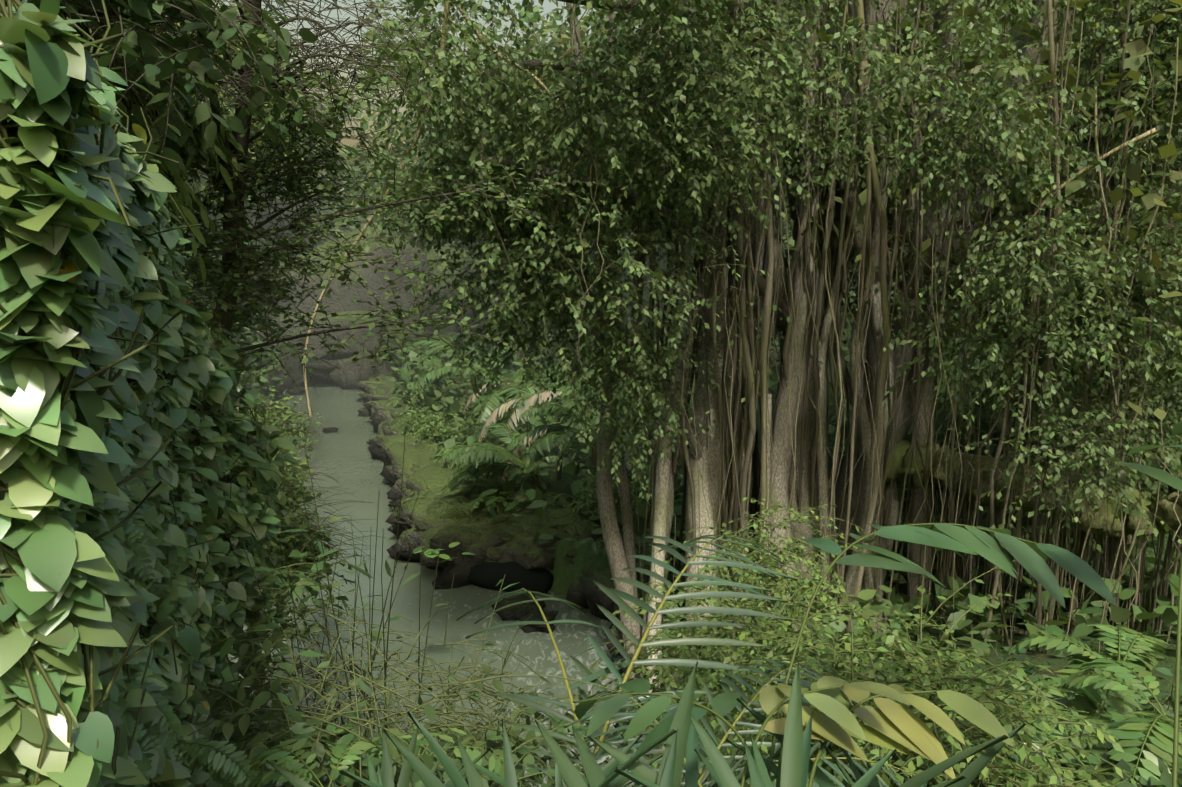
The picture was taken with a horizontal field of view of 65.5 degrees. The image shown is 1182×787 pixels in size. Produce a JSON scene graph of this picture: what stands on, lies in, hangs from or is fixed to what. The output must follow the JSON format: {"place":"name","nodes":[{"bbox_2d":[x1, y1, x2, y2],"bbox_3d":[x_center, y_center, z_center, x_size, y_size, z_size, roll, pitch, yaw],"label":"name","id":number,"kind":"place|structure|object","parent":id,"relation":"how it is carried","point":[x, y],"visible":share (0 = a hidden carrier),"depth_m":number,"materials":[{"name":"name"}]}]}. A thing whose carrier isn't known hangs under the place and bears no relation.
{"place":"outdoors","nodes":[
{"label":"outdoors","id":0,"kind":"place"},
{"bbox_2d":[4,0,424,633],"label":"tree","id":1,"kind":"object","parent":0,"point":[146,10],"depth_m":5.28,"materials":[{"name":"green plant"}]},
{"bbox_2d":[74,4,325,257],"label":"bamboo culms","id":2,"kind":"object","parent":1,"relation":"on","point":[136,102],"visible":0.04,"depth_m":6.74,"materials":[{"name":"green plant"}]},
{"bbox_2d":[84,10,333,284],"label":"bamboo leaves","id":3,"kind":"object","parent":2,"relation":"attached to","point":[184,187],"visible":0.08,"depth_m":6.63,"materials":[{"name":"green plant"}]},
{"bbox_2d":[69,0,604,397],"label":"slender tree","id":4,"kind":"object","parent":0,"point":[284,241],"depth_m":7.15,"materials":[{"name":"green plant"}]},
{"bbox_2d":[224,387,637,786],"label":"river water","id":5,"kind":"structure","parent":0,"point":[357,465],"depth_m":24.39,"materials":[{"name":"green liquid"}]},
{"bbox_2d":[155,0,792,149],"label":"sky","id":6,"kind":"structure","parent":0,"point":[547,6],"materials":[{"name":"white"}]},
{"bbox_2d":[463,381,561,482],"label":"dry fronds","id":7,"kind":"object","parent":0,"point":[517,411],"visible":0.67,"depth_m":30.92,"materials":[{"name":"beige plant"}]},
{"bbox_2d":[385,335,938,603],"bbox_3d":[-2.977,0.133,40.713,12.277,4.663,44.652,-4,11,-20],"label":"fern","id":8,"kind":"object","parent":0,"point":[548,443],"depth_m":30.44,"materials":[{"name":"green plant"}]},
{"bbox_2d":[393,366,939,582],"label":"shelf shrubs","id":9,"kind":"object","parent":8,"relation":"on","point":[427,433],"visible":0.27,"depth_m":37.48,"materials":[{"name":"green plant"}]},
{"bbox_2d":[178,3,1181,786],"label":"ground","id":10,"kind":"structure","parent":0,"point":[564,573],"depth_m":24.81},
{"bbox_2d":[0,0,296,786],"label":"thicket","id":11,"kind":"object","parent":10,"relation":"on","point":[70,589],"depth_m":1.73,"materials":[{"name":"green plant"}]},
{"bbox_2d":[0,0,293,786],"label":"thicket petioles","id":12,"kind":"object","parent":11,"relation":"attached to","point":[101,391],"visible":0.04,"depth_m":1.70,"materials":[{"name":"green plant"}]},
{"bbox_2d":[307,368,553,593],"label":"boulders","id":13,"kind":"object","parent":10,"relation":"on","point":[487,575],"visible":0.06,"depth_m":25.99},
{"bbox_2d":[218,227,698,786],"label":"bank","id":14,"kind":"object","parent":10,"relation":"on","point":[480,533],"visible":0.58,"depth_m":35.09,"materials":[{"name":"green plant"}]},
{"bbox_2d":[157,0,1181,588],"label":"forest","id":15,"kind":"object","parent":10,"relation":"on","point":[1137,50],"depth_m":19.21,"materials":[{"name":"green plant"}]},
{"bbox_2d":[167,1,1181,717],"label":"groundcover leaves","id":16,"kind":"object","parent":10,"relation":"on","point":[1081,619],"visible":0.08,"depth_m":27.17,"materials":[{"name":"green plant"}]},
{"bbox_2d":[292,0,1181,692],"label":"tree","id":17,"kind":"object","parent":10,"relation":"on","point":[633,104],"depth_m":16.13,"materials":[{"name":"green plant"}]},
{"bbox_2d":[886,440,1181,538],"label":"fallen log","id":18,"kind":"object","parent":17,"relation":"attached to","point":[1166,514],"visible":0.65,"depth_m":19.54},
{"bbox_2d":[456,0,1181,690],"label":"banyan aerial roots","id":19,"kind":"object","parent":10,"relation":"on","point":[752,354],"visible":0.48,"depth_m":18.35,"materials":[{"name":"brown plant"}]},
{"bbox_2d":[179,425,1181,786],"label":"shrub","id":20,"kind":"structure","parent":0,"point":[795,762],"depth_m":5.25,"materials":[{"name":"green plant"}]},
{"bbox_2d":[575,421,1181,778],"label":"broad leaves","id":21,"kind":"object","parent":20,"relation":"on","point":[896,726],"visible":0.94,"depth_m":3.00,"materials":[{"name":"green plant"}]}
]}

